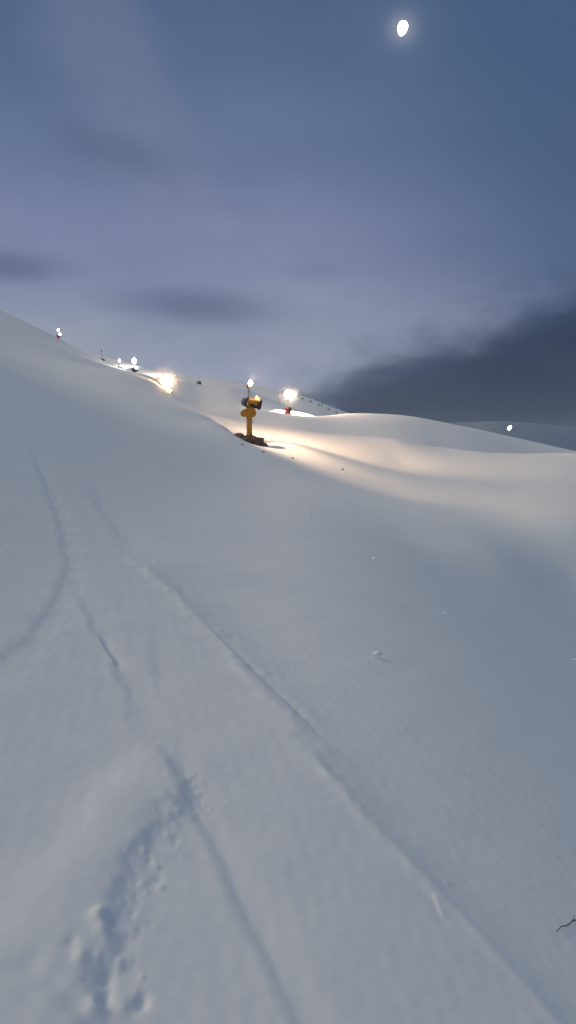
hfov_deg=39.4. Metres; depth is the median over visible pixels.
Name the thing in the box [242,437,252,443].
earth heap
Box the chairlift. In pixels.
[300,394,347,412]
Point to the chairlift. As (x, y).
(323, 403)
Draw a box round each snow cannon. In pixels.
[131,358,137,371]
[161,375,172,394]
[240,380,263,442]
[284,390,291,413]
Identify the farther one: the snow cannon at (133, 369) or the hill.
the hill
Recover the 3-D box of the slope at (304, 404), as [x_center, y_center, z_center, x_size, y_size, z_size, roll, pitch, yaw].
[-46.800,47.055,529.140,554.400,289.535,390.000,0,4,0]
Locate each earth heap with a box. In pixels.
[234,433,243,437]
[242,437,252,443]
[252,441,260,445]
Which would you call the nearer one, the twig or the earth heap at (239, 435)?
the twig
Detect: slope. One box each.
[0,310,575,1023]
[162,372,348,415]
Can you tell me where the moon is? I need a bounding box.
[398,20,407,35]
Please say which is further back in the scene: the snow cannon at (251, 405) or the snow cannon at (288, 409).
the snow cannon at (288, 409)
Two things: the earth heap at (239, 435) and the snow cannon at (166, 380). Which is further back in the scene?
the snow cannon at (166, 380)
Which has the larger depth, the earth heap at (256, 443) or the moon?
the moon
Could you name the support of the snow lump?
on the snow slope at (246, 776)
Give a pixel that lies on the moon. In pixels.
(402, 27)
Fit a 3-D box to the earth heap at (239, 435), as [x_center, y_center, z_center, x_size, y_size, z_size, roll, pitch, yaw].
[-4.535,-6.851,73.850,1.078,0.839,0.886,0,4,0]
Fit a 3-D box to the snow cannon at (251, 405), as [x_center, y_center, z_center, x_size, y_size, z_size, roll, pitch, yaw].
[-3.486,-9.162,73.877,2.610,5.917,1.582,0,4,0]
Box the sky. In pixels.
[0,0,575,427]
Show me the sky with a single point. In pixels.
(318, 200)
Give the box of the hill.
[450,421,575,450]
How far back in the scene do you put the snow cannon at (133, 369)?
219.55 m
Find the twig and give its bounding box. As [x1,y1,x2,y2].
[556,915,575,931]
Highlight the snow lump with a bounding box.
[372,651,382,655]

